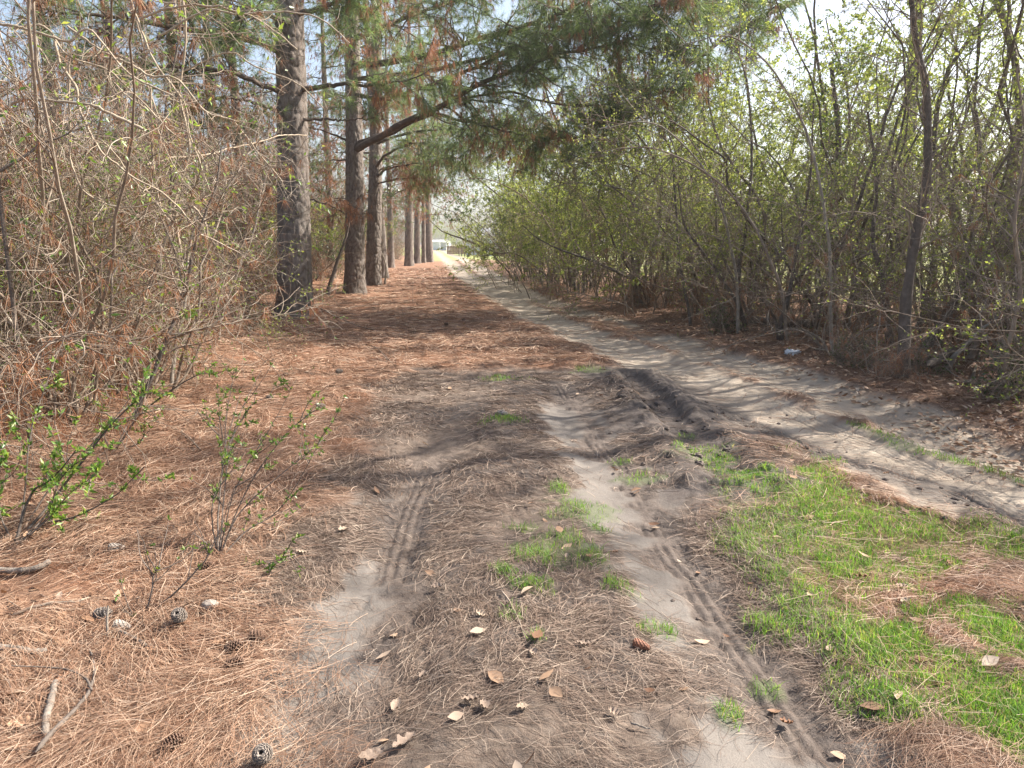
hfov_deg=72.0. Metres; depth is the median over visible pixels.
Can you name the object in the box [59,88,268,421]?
sapling
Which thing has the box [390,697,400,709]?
fallen leaf
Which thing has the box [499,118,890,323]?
leafing shrub
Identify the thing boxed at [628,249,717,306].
dead brush
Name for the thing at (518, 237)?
leafing shrub
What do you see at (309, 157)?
understorey shrub
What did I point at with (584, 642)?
fallen leaf
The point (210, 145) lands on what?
understorey shrub
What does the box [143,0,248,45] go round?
vine
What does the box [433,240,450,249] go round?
shed
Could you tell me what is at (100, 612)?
pine cone
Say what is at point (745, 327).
dead brush
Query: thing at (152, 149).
vine
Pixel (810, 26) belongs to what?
leafing tree
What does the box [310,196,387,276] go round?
understorey shrub
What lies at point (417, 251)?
pine tree
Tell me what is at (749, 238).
leafing shrub
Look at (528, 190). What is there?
leaning sapling
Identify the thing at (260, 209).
sapling
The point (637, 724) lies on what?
stick
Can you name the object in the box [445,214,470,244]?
distant tree
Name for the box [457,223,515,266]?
leafing shrub
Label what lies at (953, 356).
sapling
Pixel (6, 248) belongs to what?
sapling
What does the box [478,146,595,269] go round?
leafing tree
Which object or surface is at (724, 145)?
leafing tree
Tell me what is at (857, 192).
leafing shrub
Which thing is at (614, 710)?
fallen leaf
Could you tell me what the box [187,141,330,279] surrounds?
understorey shrub
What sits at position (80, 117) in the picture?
evergreen shrub
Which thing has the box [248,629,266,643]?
pine cone
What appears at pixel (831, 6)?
sky
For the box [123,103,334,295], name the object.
understorey shrub
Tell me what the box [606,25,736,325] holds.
sapling
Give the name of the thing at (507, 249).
leafing shrub
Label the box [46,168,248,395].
sapling
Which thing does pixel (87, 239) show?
bare shrub
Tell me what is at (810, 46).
leafing tree
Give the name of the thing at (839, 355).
plant
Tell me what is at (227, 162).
understorey shrub
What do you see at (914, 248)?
tree
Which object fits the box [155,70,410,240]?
understorey shrub
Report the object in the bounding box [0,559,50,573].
stick
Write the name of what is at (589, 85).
leaning sapling
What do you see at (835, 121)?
sapling
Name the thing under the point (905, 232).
leafing shrub
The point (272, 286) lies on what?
understorey shrub
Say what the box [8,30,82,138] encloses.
vine
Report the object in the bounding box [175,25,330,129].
vine
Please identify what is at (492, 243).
leafing shrub
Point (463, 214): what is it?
bush
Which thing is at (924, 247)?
leafing shrub
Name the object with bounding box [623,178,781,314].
dead brush
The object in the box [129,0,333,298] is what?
pine tree
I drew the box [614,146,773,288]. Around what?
leafing shrub
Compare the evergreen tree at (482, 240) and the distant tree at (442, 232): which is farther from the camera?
the distant tree at (442, 232)
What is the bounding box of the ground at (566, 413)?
[0,245,1023,767]
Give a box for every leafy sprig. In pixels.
[164,307,199,320]
[170,277,194,293]
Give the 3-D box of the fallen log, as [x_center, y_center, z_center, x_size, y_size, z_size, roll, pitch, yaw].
[4.827,-1.079,12.413,2.208,0.196,0.394,8,14,36]
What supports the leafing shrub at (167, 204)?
on the ground at (566, 413)
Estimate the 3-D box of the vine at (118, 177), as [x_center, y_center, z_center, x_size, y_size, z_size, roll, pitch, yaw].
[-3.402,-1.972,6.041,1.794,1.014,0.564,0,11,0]
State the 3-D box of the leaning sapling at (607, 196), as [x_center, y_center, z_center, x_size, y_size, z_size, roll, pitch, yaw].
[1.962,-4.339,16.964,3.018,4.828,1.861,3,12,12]
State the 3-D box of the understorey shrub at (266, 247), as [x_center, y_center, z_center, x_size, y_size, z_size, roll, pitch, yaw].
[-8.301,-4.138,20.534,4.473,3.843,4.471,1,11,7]
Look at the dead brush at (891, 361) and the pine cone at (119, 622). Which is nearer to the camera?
the pine cone at (119, 622)
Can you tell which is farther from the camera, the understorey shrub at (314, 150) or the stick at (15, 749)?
the understorey shrub at (314, 150)
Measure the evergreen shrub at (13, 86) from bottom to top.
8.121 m
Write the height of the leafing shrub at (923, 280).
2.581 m
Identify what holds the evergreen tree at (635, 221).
on the ground at (566, 413)
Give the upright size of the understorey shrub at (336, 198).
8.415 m
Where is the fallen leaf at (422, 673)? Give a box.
[419,669,425,676]
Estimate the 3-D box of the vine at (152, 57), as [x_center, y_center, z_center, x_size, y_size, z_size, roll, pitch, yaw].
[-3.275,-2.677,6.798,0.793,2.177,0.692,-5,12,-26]
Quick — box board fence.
[447,246,466,253]
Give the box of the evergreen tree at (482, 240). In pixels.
[466,179,521,266]
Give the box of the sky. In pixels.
[0,0,1023,244]
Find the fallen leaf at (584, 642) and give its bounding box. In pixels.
[577,639,591,644]
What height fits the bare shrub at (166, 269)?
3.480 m
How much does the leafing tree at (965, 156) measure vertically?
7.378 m
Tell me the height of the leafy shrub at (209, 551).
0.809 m
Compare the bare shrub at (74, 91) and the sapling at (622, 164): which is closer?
the bare shrub at (74, 91)
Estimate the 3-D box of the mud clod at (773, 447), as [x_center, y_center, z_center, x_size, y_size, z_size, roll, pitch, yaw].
[1.988,0.490,5.318,0.107,0.048,0.063,7,13,32]
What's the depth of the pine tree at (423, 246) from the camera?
58.50 m
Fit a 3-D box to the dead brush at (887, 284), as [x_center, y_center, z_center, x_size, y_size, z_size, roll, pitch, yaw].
[4.276,-1.573,9.642,4.184,3.645,3.672,4,12,19]
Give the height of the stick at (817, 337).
0.477 m
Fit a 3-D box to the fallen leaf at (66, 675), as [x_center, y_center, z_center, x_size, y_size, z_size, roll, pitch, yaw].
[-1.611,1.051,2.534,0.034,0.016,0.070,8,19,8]
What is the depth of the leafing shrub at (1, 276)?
7.17 m
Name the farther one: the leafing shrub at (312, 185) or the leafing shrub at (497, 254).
the leafing shrub at (497, 254)
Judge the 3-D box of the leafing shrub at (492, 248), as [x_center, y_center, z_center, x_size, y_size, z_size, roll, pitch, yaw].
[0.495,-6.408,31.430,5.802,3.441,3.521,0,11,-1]
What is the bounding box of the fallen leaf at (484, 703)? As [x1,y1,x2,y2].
[480,698,490,708]
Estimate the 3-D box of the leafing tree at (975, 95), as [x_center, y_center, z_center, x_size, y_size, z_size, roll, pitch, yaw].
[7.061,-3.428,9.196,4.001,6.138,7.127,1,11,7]
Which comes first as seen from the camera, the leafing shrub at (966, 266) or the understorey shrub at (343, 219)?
the leafing shrub at (966, 266)
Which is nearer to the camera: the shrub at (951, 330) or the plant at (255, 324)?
the shrub at (951, 330)
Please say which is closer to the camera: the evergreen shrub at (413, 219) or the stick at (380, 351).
the stick at (380, 351)
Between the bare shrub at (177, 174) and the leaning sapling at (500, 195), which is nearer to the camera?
the bare shrub at (177, 174)
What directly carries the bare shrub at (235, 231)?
on the ground at (566, 413)
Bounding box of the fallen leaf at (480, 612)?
[476,609,484,615]
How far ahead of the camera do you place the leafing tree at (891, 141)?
10.84 m
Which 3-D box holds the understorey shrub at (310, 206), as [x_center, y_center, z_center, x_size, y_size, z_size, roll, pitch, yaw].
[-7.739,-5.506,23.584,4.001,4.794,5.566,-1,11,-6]
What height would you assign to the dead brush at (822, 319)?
2.219 m
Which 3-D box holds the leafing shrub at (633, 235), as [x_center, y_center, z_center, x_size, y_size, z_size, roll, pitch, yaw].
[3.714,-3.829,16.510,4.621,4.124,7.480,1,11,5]
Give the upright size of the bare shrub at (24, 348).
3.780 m
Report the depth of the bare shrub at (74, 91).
7.35 m
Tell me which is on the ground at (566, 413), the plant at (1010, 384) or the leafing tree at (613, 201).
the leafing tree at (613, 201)
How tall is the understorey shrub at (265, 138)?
8.909 m
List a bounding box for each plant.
[243,305,269,330]
[702,297,743,333]
[820,328,865,367]
[852,335,886,368]
[911,332,960,379]
[950,327,1023,401]
[966,313,1023,380]
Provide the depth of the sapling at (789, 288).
10.83 m
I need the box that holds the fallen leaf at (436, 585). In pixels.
[430,583,442,587]
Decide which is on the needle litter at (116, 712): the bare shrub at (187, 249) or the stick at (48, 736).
the stick at (48, 736)
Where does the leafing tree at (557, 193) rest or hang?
on the ground at (566, 413)
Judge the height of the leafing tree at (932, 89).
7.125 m
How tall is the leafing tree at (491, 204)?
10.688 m
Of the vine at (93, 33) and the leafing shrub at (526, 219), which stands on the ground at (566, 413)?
the leafing shrub at (526, 219)
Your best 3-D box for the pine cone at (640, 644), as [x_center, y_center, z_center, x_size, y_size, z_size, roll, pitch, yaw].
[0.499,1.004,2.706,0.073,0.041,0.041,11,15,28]
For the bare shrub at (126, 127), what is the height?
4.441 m
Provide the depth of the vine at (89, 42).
6.95 m
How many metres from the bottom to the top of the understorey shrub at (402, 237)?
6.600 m
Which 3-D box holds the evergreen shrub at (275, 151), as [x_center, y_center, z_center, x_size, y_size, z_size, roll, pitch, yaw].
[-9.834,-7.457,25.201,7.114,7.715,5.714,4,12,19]
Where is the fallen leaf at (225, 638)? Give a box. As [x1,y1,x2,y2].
[212,636,229,643]
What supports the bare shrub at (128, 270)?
on the ground at (566, 413)
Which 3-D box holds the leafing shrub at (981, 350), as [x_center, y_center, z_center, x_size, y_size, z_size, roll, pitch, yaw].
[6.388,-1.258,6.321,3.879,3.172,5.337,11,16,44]
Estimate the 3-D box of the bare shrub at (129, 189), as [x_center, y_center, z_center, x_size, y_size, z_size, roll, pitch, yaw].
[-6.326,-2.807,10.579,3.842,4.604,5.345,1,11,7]
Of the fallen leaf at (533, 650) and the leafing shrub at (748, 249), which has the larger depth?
the leafing shrub at (748, 249)
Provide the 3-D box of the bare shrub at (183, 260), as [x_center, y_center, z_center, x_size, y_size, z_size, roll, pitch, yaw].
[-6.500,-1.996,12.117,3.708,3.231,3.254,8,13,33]
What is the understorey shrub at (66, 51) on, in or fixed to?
on the ground at (566, 413)
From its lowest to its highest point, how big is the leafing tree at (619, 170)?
5.312 m
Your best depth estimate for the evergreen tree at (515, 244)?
26.33 m
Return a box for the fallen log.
[728,316,853,328]
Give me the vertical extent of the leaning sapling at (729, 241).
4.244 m
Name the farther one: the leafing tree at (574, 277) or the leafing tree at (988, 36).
the leafing tree at (574, 277)
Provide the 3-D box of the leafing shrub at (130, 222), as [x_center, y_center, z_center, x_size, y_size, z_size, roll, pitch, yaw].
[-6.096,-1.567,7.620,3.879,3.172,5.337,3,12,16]
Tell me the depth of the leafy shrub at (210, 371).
5.42 m
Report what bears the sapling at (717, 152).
on the ground at (566, 413)
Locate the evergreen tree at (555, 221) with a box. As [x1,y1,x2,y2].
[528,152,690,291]
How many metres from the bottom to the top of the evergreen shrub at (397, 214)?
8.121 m
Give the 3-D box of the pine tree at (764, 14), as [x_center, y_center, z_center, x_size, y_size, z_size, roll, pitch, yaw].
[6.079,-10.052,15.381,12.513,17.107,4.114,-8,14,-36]
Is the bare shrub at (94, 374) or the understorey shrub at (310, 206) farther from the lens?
the understorey shrub at (310, 206)
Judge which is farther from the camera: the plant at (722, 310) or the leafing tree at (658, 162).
the leafing tree at (658, 162)
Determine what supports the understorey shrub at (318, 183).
on the ground at (566, 413)
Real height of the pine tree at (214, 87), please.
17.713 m
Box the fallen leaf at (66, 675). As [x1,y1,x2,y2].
[56,669,71,679]
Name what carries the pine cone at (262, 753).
on the needle litter at (116, 712)
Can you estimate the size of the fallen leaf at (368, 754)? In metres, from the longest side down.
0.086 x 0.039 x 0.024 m
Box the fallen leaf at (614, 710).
[608,706,620,715]
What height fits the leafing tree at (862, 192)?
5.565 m
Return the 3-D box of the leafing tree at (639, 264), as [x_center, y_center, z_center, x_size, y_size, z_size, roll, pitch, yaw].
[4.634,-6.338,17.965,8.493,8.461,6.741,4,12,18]
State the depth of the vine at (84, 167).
5.82 m
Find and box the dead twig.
[106,605,108,634]
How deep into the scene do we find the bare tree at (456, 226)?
85.96 m
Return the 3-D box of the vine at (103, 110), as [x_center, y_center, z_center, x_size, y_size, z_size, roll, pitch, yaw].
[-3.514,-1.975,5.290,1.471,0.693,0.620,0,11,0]
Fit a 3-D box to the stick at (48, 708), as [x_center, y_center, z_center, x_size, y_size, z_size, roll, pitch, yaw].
[-1.551,1.086,2.371,0.084,0.042,0.292,-9,14,-38]
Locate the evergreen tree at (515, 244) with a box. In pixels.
[483,153,626,282]
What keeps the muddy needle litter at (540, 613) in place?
on the ground at (566, 413)
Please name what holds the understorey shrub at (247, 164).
on the ground at (566, 413)
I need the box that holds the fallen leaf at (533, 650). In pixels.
[530,647,537,654]
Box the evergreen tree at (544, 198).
[496,111,654,274]
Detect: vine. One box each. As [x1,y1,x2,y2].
[0,9,200,129]
[0,76,143,158]
[5,90,216,214]
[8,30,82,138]
[12,10,171,130]
[17,62,170,239]
[30,36,215,227]
[46,55,173,131]
[64,99,133,264]
[67,14,228,194]
[70,0,163,18]
[83,82,207,218]
[101,22,164,164]
[101,44,275,139]
[110,86,189,266]
[127,0,221,217]
[139,0,297,55]
[140,0,195,366]
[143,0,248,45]
[146,109,307,186]
[147,177,226,302]
[157,0,354,60]
[169,91,294,195]
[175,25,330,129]
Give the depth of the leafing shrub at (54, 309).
6.15 m
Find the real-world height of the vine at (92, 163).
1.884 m
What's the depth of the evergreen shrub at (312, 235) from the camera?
23.29 m
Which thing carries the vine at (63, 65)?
attached to the bare shrub at (39, 159)
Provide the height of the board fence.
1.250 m
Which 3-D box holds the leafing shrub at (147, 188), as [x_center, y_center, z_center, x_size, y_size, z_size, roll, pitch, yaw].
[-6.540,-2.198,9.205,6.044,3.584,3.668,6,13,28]
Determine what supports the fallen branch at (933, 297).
on the ground at (566, 413)
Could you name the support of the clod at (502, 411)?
on the ground at (566, 413)
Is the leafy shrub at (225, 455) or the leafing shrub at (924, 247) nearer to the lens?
the leafy shrub at (225, 455)
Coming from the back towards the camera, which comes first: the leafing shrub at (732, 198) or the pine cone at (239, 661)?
the leafing shrub at (732, 198)
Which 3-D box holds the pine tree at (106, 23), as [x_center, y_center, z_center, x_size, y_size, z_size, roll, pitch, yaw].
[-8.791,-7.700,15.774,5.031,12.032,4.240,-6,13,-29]
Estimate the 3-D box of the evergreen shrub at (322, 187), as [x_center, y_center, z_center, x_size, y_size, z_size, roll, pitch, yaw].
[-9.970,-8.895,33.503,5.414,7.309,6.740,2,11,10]
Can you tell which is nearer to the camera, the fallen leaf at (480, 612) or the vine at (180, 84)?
the fallen leaf at (480, 612)
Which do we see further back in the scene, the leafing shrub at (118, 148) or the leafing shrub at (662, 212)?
the leafing shrub at (662, 212)
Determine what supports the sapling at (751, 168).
on the ground at (566, 413)
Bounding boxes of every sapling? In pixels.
[0,0,103,373]
[0,101,108,449]
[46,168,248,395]
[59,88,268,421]
[73,1,193,365]
[91,0,292,374]
[112,68,313,386]
[203,93,297,340]
[310,192,370,295]
[381,239,395,284]
[418,163,574,292]
[419,137,550,288]
[459,120,610,299]
[474,111,601,295]
[488,72,636,312]
[519,131,731,312]
[527,102,718,287]
[543,56,748,309]
[546,107,649,303]
[554,85,788,340]
[564,63,780,332]
[567,37,702,315]
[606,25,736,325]
[625,152,759,330]
[639,0,873,353]
[664,77,815,317]
[668,0,816,329]
[717,71,876,339]
[747,193,823,328]
[748,285,781,339]
[759,8,926,319]
[764,68,981,344]
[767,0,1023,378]
[806,12,945,331]
[870,110,1023,352]
[920,66,1023,400]
[931,88,1023,358]
[947,232,1023,368]
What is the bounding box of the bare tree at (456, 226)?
[439,197,483,251]
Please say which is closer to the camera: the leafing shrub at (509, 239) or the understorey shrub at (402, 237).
the leafing shrub at (509, 239)
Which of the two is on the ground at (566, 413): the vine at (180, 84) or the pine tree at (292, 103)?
the pine tree at (292, 103)
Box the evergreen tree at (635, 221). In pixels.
[552,107,775,286]
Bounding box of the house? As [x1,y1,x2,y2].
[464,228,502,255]
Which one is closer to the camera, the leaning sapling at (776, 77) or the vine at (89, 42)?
the vine at (89, 42)
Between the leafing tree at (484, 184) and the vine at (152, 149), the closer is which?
the vine at (152, 149)
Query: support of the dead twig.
on the needle litter at (116, 712)
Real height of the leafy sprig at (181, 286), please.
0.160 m
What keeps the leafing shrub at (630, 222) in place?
on the ground at (566, 413)
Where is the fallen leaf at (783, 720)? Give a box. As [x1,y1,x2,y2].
[780,717,793,723]
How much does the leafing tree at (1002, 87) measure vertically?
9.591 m
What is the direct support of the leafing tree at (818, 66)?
on the ground at (566, 413)
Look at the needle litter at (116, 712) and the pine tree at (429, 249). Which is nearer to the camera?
the needle litter at (116, 712)
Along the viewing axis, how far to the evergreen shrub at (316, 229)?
23.45 m
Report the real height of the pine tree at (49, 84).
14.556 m
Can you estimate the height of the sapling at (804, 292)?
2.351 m
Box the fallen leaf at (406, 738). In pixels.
[392,731,414,747]
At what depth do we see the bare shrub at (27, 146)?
6.60 m
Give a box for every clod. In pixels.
[495,409,507,414]
[691,452,702,457]
[694,459,704,466]
[770,446,780,450]
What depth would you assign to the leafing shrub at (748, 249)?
12.87 m
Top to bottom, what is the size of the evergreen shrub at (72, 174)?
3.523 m
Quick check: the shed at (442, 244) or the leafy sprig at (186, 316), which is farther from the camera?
the shed at (442, 244)
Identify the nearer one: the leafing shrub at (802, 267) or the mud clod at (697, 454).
the mud clod at (697, 454)
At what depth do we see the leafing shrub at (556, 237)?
17.12 m
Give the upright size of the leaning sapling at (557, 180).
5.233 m
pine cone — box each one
[7,606,21,617]
[90,651,106,665]
[93,607,112,621]
[107,543,125,551]
[111,619,131,631]
[160,733,185,754]
[170,607,187,622]
[200,561,214,571]
[224,639,244,654]
[224,656,244,670]
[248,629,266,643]
[252,742,272,764]
[632,638,650,650]
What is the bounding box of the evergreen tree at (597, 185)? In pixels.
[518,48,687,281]
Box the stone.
[200,599,218,609]
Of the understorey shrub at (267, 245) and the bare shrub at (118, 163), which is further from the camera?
the understorey shrub at (267, 245)
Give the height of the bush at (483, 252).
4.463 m
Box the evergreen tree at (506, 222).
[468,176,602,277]
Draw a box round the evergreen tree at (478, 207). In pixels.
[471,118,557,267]
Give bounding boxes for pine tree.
[0,0,481,319]
[1,0,176,186]
[19,0,241,213]
[85,0,275,189]
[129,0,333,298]
[132,3,276,181]
[235,0,564,285]
[257,0,406,278]
[266,0,764,294]
[308,0,441,277]
[360,5,466,265]
[362,30,442,267]
[382,12,473,261]
[383,20,472,262]
[385,60,461,262]
[589,0,923,299]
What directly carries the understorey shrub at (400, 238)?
on the ground at (566, 413)
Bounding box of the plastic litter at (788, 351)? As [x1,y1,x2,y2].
[784,349,797,354]
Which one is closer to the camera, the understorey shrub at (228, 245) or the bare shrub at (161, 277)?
the bare shrub at (161, 277)
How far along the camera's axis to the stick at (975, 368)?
8.58 m
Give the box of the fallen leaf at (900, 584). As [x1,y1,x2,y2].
[896,583,907,586]
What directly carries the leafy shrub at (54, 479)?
on the ground at (566, 413)
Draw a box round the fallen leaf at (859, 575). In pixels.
[851,572,869,576]
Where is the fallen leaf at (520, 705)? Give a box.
[516,702,528,708]
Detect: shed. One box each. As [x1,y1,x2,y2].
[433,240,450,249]
[440,242,449,249]
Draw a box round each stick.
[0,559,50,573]
[0,643,46,655]
[0,747,39,751]
[6,597,87,615]
[11,647,95,752]
[37,679,59,735]
[117,628,153,647]
[181,430,200,449]
[320,308,377,330]
[359,344,399,364]
[502,591,526,644]
[631,722,650,728]
[794,326,828,353]
[926,332,1023,367]
[944,345,993,383]
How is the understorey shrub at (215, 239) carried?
on the ground at (566, 413)
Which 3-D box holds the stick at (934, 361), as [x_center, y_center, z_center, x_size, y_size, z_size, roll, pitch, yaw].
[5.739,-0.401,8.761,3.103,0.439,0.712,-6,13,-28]
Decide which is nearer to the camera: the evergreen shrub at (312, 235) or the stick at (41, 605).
the stick at (41, 605)
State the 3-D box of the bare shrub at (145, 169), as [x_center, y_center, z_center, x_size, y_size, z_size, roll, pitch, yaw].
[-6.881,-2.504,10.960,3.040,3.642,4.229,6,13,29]
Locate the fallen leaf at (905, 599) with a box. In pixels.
[900,597,909,601]
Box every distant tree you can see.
[432,216,458,241]
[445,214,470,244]
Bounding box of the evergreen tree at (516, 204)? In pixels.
[480,96,611,278]
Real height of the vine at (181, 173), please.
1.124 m
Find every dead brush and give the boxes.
[527,264,569,301]
[558,178,704,307]
[589,245,678,305]
[612,260,662,296]
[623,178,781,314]
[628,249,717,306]
[657,240,805,327]
[660,243,744,317]
[666,138,1014,361]
[674,169,903,334]
[713,270,812,334]
[746,237,935,342]
[814,291,951,388]
[867,88,1023,378]
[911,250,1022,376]
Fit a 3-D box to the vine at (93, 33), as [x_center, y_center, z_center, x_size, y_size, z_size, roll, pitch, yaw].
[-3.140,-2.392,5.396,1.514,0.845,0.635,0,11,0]
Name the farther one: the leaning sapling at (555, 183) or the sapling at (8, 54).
the leaning sapling at (555, 183)
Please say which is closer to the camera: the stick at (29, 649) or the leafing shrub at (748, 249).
the stick at (29, 649)
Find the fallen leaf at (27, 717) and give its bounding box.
[7,714,32,726]
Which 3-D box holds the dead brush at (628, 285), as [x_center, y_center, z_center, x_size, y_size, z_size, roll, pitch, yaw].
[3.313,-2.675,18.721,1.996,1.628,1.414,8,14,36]
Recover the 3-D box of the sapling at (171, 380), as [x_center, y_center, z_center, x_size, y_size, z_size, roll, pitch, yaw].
[-3.247,-1.726,7.819,2.099,3.496,1.411,-6,13,-26]
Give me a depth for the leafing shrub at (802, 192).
11.71 m
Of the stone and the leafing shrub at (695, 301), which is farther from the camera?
the leafing shrub at (695, 301)
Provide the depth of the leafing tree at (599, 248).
14.89 m
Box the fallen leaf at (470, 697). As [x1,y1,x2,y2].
[461,694,480,700]
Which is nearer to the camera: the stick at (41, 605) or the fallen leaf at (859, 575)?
the stick at (41, 605)
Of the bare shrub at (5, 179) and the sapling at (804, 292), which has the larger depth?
the sapling at (804, 292)
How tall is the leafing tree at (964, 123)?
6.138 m
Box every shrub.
[0,0,125,168]
[0,0,159,381]
[0,0,300,395]
[0,0,330,423]
[0,0,344,383]
[0,0,399,262]
[0,7,117,174]
[0,11,307,308]
[0,23,161,399]
[0,38,50,184]
[0,43,144,369]
[0,43,204,373]
[0,59,279,435]
[0,68,355,432]
[0,112,194,392]
[0,118,207,374]
[0,119,319,375]
[0,147,182,365]
[0,153,220,331]
[0,156,267,404]
[0,208,103,479]
[0,233,213,496]
[0,258,94,420]
[0,337,176,543]
[1,8,211,247]
[1,42,265,325]
[1,43,236,183]
[1,95,219,277]
[1,149,224,371]
[1,168,190,351]
[2,2,256,270]
[2,123,236,324]
[2,135,251,357]
[3,0,148,251]
[3,86,212,318]
[4,120,138,267]
[5,104,347,344]
[6,173,242,299]
[7,49,115,200]
[8,27,209,332]
[9,58,313,353]
[10,9,272,214]
[10,111,209,356]
[12,19,342,243]
[15,105,187,298]
[22,0,373,297]
[49,245,227,391]
[52,155,309,344]
[58,89,331,314]
[58,115,334,336]
[71,147,329,337]
[76,322,228,450]
[82,52,420,271]
[90,57,361,297]
[102,75,311,266]
[104,177,244,325]
[105,96,259,221]
[106,440,278,618]
[108,199,233,316]
[111,52,420,272]
[113,185,303,319]
[114,64,386,271]
[121,176,339,281]
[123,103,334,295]
[126,173,274,309]
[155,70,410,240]
[167,218,276,307]
[171,83,344,215]
[176,127,360,307]
[178,152,331,299]
[178,165,339,301]
[183,360,346,586]
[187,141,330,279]
[201,193,330,298]
[201,345,283,447]
[209,162,343,286]
[222,216,338,284]
[223,126,383,254]
[229,209,310,295]
[232,138,367,268]
[242,228,325,294]
[251,158,343,284]
[265,122,386,275]
[268,148,403,280]
[276,208,344,263]
[310,160,391,278]
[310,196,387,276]
[311,176,403,271]
[311,235,344,281]
[325,155,425,238]
[325,170,401,248]
[332,165,399,262]
[335,153,415,242]
[337,194,397,252]
[364,208,420,254]
[384,204,424,257]
[386,186,441,258]
[394,210,429,259]
[394,227,403,258]
[395,205,436,258]
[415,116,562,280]
[436,185,619,292]
[436,191,618,289]
[440,165,684,299]
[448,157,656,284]
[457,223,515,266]
[461,200,584,285]
[462,216,550,277]
[470,197,562,284]
[470,215,537,272]
[475,145,686,294]
[483,122,769,301]
[499,90,816,312]
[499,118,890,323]
[510,153,804,319]
[551,76,943,317]
[565,50,1014,312]
[570,142,757,297]
[572,149,770,307]
[599,186,747,289]
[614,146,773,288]
[621,133,973,336]
[635,110,892,301]
[640,64,1023,330]
[663,198,802,297]
[665,123,1014,336]
[670,25,1023,348]
[715,191,903,308]
[755,152,1023,344]
[755,173,904,295]
[756,172,980,313]
[764,175,956,282]
[770,148,977,291]
[772,157,1023,355]
[776,111,1020,321]
[796,89,1023,345]
[802,77,1023,380]
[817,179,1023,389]
[878,116,1023,342]
[882,177,1020,284]
[906,206,1023,418]
[914,150,1023,257]
[978,100,1023,401]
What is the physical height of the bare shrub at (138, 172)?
3.730 m
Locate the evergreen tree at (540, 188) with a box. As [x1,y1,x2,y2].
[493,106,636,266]
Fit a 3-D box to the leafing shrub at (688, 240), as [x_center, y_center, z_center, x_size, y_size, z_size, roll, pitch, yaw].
[3.567,-3.160,12.926,7.480,4.124,4.621,6,13,28]
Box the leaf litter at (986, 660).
[0,302,1023,767]
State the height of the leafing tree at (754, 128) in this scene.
9.797 m
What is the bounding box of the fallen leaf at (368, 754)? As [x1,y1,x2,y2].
[358,747,383,759]
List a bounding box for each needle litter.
[0,320,1023,767]
[114,267,914,354]
[154,369,959,767]
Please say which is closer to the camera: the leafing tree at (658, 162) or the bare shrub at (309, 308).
the bare shrub at (309, 308)
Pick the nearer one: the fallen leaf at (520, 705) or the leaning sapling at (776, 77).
the fallen leaf at (520, 705)
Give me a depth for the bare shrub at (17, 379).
4.64 m
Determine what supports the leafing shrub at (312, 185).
on the ground at (566, 413)
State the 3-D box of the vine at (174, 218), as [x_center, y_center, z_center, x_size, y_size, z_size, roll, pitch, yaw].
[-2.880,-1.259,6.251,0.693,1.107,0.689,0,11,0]
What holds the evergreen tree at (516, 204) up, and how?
on the ground at (566, 413)
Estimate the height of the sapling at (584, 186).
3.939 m
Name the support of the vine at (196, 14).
attached to the bare shrub at (27, 146)
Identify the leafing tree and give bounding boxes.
[401,87,608,281]
[424,47,640,275]
[456,101,590,261]
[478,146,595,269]
[488,0,703,287]
[490,16,783,306]
[501,76,807,312]
[507,8,702,292]
[559,0,816,301]
[567,1,886,293]
[607,53,891,273]
[608,0,997,295]
[619,112,758,276]
[622,1,922,297]
[630,27,916,271]
[631,0,996,318]
[647,0,965,311]
[658,0,942,316]
[672,0,1017,333]
[709,22,1007,303]
[724,22,948,272]
[732,0,1023,309]
[733,0,1023,333]
[735,34,1004,297]
[774,0,1023,324]
[787,3,1023,321]
[799,0,1023,351]
[804,74,1023,241]
[853,0,997,301]
[854,0,1023,332]
[867,0,1023,337]
[869,0,1023,331]
[875,97,1023,229]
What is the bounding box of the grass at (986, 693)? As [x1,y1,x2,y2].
[477,365,1023,766]
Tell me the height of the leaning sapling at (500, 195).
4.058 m
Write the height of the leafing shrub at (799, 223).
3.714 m
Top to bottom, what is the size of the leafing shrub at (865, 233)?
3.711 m
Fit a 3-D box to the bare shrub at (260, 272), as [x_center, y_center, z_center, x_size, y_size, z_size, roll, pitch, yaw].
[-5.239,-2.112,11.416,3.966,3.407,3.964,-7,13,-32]
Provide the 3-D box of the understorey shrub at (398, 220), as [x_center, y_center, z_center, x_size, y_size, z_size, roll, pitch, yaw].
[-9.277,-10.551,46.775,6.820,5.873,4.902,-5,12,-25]
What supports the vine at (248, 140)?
attached to the bare shrub at (309, 308)
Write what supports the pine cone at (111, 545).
on the needle litter at (116, 712)
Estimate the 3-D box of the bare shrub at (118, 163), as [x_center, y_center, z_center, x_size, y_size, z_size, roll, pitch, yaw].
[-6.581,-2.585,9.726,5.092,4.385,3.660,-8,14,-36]
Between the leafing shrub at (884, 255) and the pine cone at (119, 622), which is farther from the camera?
the leafing shrub at (884, 255)
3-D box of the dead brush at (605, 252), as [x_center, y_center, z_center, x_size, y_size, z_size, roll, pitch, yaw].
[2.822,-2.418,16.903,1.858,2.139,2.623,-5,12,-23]
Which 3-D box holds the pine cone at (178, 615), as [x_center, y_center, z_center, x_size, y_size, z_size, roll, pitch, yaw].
[-1.356,0.945,2.875,0.060,0.082,0.060,-1,55,-5]
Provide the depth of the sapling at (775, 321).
10.76 m

